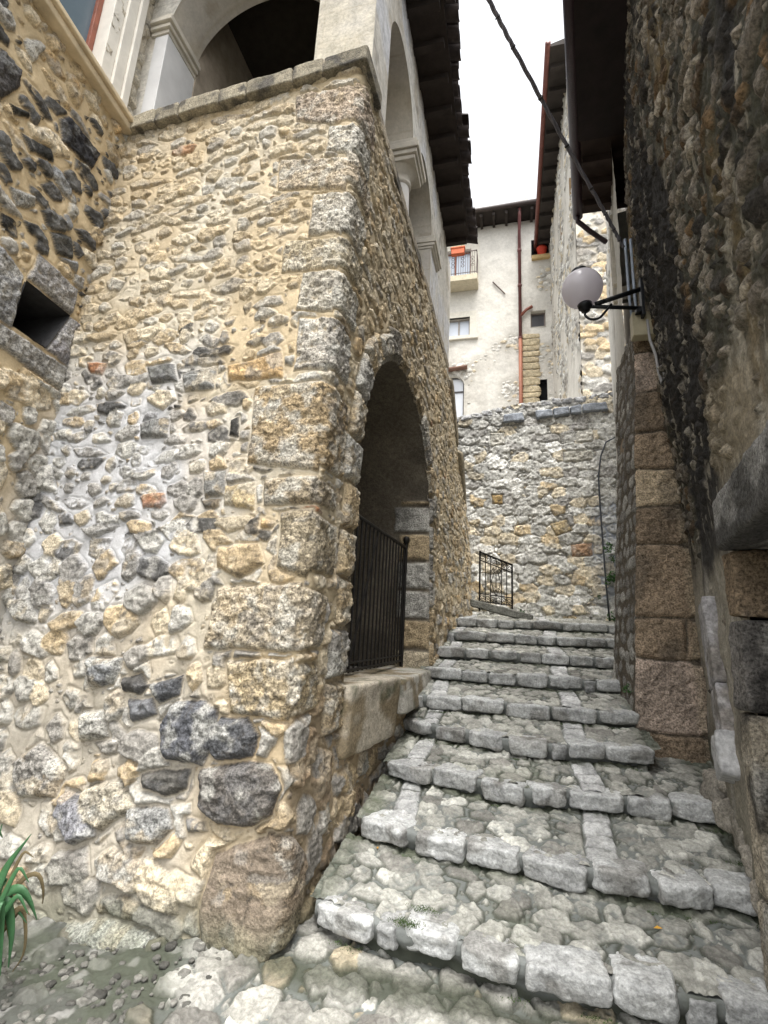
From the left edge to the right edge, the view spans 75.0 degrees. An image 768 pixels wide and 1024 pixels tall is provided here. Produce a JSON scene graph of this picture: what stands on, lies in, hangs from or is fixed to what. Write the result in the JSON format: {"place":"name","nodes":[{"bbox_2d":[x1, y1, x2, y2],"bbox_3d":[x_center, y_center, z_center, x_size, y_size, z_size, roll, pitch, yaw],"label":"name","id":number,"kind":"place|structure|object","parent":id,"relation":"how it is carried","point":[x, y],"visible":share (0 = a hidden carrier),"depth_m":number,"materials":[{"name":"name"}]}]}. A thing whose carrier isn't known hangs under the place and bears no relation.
{"place":"outdoors","nodes":[
{"label":"outdoors","id":0,"kind":"place"},
{"bbox_2d":[0,939,225,1023],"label":"gravel","id":1,"kind":"structure","parent":0,"point":[91,994],"depth_m":2.23,"materials":[{"name":"grey gravel"}]},
{"bbox_2d":[0,824,44,975],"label":"strap leaf plant","id":2,"kind":"object","parent":1,"relation":"on","point":[9,913],"visible":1,"depth_m":2.13,"materials":[{"name":"green plant"}]},
{"bbox_2d":[0,657,678,1023],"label":"ground","id":3,"kind":"structure","parent":0,"point":[309,974],"depth_m":2.23,"materials":[{"name":"stone"}]},
{"bbox_2d":[0,0,155,632],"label":"wing house","id":4,"kind":"structure","parent":3,"relation":"on","point":[70,75],"depth_m":3.82,"materials":[{"name":"stone"}]},
{"bbox_2d":[59,0,103,50],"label":"window frame","id":5,"kind":"structure","parent":4,"relation":"in","point":[85,15],"depth_m":4.35,"materials":[{"name":"red wood"}]},
{"bbox_2d":[0,0,477,962],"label":"loggia house","id":6,"kind":"structure","parent":3,"relation":"on","point":[200,728],"depth_m":3.52,"materials":[{"name":"stone"}]},
{"bbox_2d":[345,514,409,672],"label":"iron gate","id":7,"kind":"structure","parent":6,"relation":"attached to","point":[406,540],"depth_m":4.95,"materials":[{"name":"black metal"}]},
{"bbox_2d":[310,614,767,1023],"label":"stone staircase","id":8,"kind":"structure","parent":3,"relation":"on","point":[591,842],"depth_m":2.95,"materials":[{"name":"grey stone"}]},
{"bbox_2d":[470,599,533,619],"bbox_3d":[2.019,1.694,8.601,1.054,0.350,0.368,0,-13,14],"label":"curb stone","id":9,"kind":"object","parent":8,"relation":"on","point":[500,610],"visible":0.88,"depth_m":8.44,"materials":[{"name":"grey stone"}]},
{"bbox_2d":[479,551,512,610],"bbox_3d":[1.964,1.243,8.767,0.631,1.086,0.032,5,-13,-10],"label":"scroll railing","id":10,"kind":"object","parent":9,"relation":"on","point":[498,572],"visible":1,"depth_m":8.77,"materials":[{"name":"black metal"}]},
{"bbox_2d":[457,392,616,621],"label":"retaining wall","id":11,"kind":"structure","parent":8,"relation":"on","point":[532,493],"depth_m":10.33,"materials":[{"name":"stone"}]},
{"bbox_2d":[603,541,614,552],"bbox_3d":[4.345,0.683,9.656,0.197,0.232,0.176,5,-13,-8],"label":"weed","id":12,"kind":"object","parent":11,"relation":"attached to","point":[609,547],"visible":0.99,"depth_m":9.67,"materials":[{"name":"green plant"}]},
{"bbox_2d":[607,611,614,621],"bbox_3d":[4.271,1.962,9.318,0.241,0.244,0.140,0,-13,14],"label":"weed","id":13,"kind":"object","parent":8,"relation":"on","point":[610,619],"visible":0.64,"depth_m":9.33,"materials":[{"name":"green plant"}]},
{"bbox_2d":[622,683,631,692],"bbox_3d":[2.097,1.522,4.320,0.109,0.088,0.072,-6,-16,35],"label":"weed","id":14,"kind":"object","parent":8,"relation":"on","point":[626,688],"visible":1,"depth_m":4.33,"materials":[{"name":"green plant"}]},
{"bbox_2d":[699,768,726,802],"bbox_3d":[2.258,1.833,3.328,0.261,0.238,0.273,0,-13,14],"label":"loose stone","id":15,"kind":"object","parent":8,"relation":"on","point":[710,790],"visible":0.45,"depth_m":3.28,"materials":[{"name":"stone"}]},
{"bbox_2d":[712,797,733,833],"bbox_3d":[2.108,1.808,2.966,0.234,0.209,0.245,9,-14,-24],"label":"loose stone","id":16,"kind":"object","parent":8,"relation":"on","point":[722,810],"visible":0.4,"depth_m":2.96,"materials":[{"name":"stone"}]},
{"bbox_2d":[718,780,726,793],"bbox_3d":[2.204,1.658,3.113,0.209,0.186,0.225,-6,-16,34],"label":"loose stone","id":17,"kind":"object","parent":16,"relation":"on","point":[722,786],"visible":0.12,"depth_m":3.07,"materials":[{"name":"stone"}]},
{"bbox_2d":[730,813,744,851],"bbox_3d":[2.116,1.830,2.772,0.303,0.228,0.268,-2,-14,22],"label":"loose stone","id":18,"kind":"object","parent":8,"relation":"on","point":[738,836],"visible":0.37,"depth_m":2.81,"materials":[{"name":"stone"}]},
{"bbox_2d":[738,844,752,878],"bbox_3d":[2.013,1.834,2.593,0.236,0.213,0.226,6,-13,-13],"label":"loose stone","id":19,"kind":"object","parent":8,"relation":"on","point":[746,855],"visible":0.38,"depth_m":2.62,"materials":[{"name":"stone"}]},
{"bbox_2d":[749,879,759,915],"bbox_3d":[1.937,1.891,2.391,0.268,0.225,0.276,4,-13,-4],"label":"loose stone","id":20,"kind":"object","parent":8,"relation":"on","point":[754,894],"visible":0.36,"depth_m":2.45,"materials":[{"name":"stone"}]},
{"bbox_2d":[562,0,767,991],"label":"dark house","id":21,"kind":"structure","parent":3,"relation":"on","point":[667,102],"depth_m":3.15,"materials":[{"name":"stone"}]},
{"bbox_2d":[486,0,624,247],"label":"overhead cable","id":22,"kind":"object","parent":21,"relation":"attached to","point":[496,14],"visible":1,"depth_m":4.51,"materials":[{"name":"rubber"}]},
{"bbox_2d":[561,265,645,320],"bbox_3d":[2.135,-2.131,4.855,0.777,0.590,0.384,0,-13,14],"label":"wall lamp","id":23,"kind":"object","parent":21,"relation":"attached to","point":[582,289],"visible":1,"depth_m":4.83,"materials":[{"name":"white glass"}]},
{"bbox_2d":[623,238,636,316],"bbox_3d":[2.553,-2.411,5.167,0.094,0.972,0.026,0,-13,14],"label":"conduit","id":24,"kind":"object","parent":21,"relation":"attached to","point":[632,271],"visible":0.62,"depth_m":5.18,"materials":[{"name":"grey metal"}]},
{"bbox_2d":[630,311,655,341],"bbox_3d":[2.602,-1.836,4.929,0.300,0.260,0.120,0,-13,14],"label":"junction box","id":25,"kind":"object","parent":21,"relation":"attached to","point":[638,329],"visible":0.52,"depth_m":4.89,"materials":[{"name":"beige plastic"}]},
{"bbox_2d":[646,319,664,384],"bbox_3d":[2.459,-1.474,4.548,0.046,0.836,0.343,0,-13,11],"label":"cable","id":26,"kind":"object","parent":21,"relation":"attached to","point":[654,352],"depth_m":4.51,"materials":[{"name":"grey plastic"}]},
{"bbox_2d":[458,0,563,207],"label":"sky","id":27,"kind":"structure","parent":0,"point":[503,108],"materials":[{"name":"white"}]},
{"bbox_2d":[328,687,758,1023],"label":"moss","id":28,"kind":"object","parent":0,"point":[425,909],"visible":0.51,"depth_m":2.49,"materials":[{"name":"green plant"}]},
{"bbox_2d":[598,437,614,617],"bbox_3d":[4.474,0.250,9.828,0.431,3.724,0.032,0,-13,14],"label":"hose","id":29,"kind":"object","parent":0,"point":[602,526],"visible":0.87,"depth_m":9.86,"materials":[{"name":"rubber"}]},
{"bbox_2d":[605,571,614,586],"bbox_3d":[4.316,1.263,9.500,0.283,0.321,0.231,0,-13,14],"label":"weed","id":30,"kind":"object","parent":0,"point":[609,577],"visible":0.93,"depth_m":9.50,"materials":[{"name":"green plant"}]},
{"bbox_2d":[605,150,637,458],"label":"plastered house","id":31,"kind":"structure","parent":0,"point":[615,268],"depth_m":6.89,"materials":[{"name":"paint"}]},
{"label":"upper street","id":32,"kind":"structure","parent":0,"visible":0},
{"bbox_2d":[447,198,553,416],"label":"white house","id":33,"kind":"structure","parent":32,"relation":"on","point":[500,347],"depth_m":23.09,"materials":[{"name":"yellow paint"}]},
{"bbox_2d":[450,245,465,256],"bbox_3d":[3.475,-12.451,23.455,0.684,0.896,0.260,0,-13,14],"label":"flower box","id":34,"kind":"object","parent":33,"relation":"hanging from","point":[458,250],"visible":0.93,"depth_m":23.32,"materials":[{"name":"plastic"}]},
{"bbox_2d":[452,375,463,416],"bbox_3d":[3.152,-4.744,22.777,1.000,3.020,0.320,0,-13,14],"label":"arched window","id":35,"kind":"structure","parent":33,"relation":"in","point":[458,384],"depth_m":22.92,"materials":[{"name":"white glass"}]},
{"bbox_2d":[448,249,470,275],"bbox_3d":[3.483,-11.798,24.417,1.520,1.960,0.320,0,-13,14],"label":"balcony door","id":36,"kind":"structure","parent":33,"relation":"in","point":[468,254],"depth_m":24.51,"materials":[{"name":"white glass"}]},
{"bbox_2d":[449,317,469,335],"bbox_3d":[3.536,-8.637,23.631,1.070,1.020,0.320,0,-13,14],"label":"window","id":37,"kind":"structure","parent":33,"relation":"in","point":[458,326],"depth_m":23.71,"materials":[{"name":"white glass"}]},
{"bbox_2d":[530,310,545,327],"bbox_3d":[7.009,-8.707,22.763,0.670,0.820,0.320,0,-13,14],"label":"window","id":38,"kind":"structure","parent":33,"relation":"in","point":[537,318],"depth_m":22.83,"materials":[{"name":"grey glass"}]},
{"bbox_2d":[536,244,546,253],"bbox_3d":[7.365,-12.126,23.338,0.473,0.430,0.480,0,-13,14],"label":"red pot","id":39,"kind":"object","parent":33,"relation":"on","point":[541,249],"visible":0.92,"depth_m":23.18,"materials":[{"name":"ceramic"}]},
{"bbox_2d":[537,383,546,400],"bbox_3d":[6.920,-4.251,21.876,0.440,3.020,0.060,0,-13,14],"label":"dark doorway","id":40,"kind":"structure","parent":33,"relation":"in","point":[543,386],"depth_m":22.06,"materials":[{"name":"black"}]},
{"bbox_2d":[533,39,624,398],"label":"tower house","id":41,"kind":"structure","parent":32,"relation":"on","point":[581,355],"depth_m":16.33,"materials":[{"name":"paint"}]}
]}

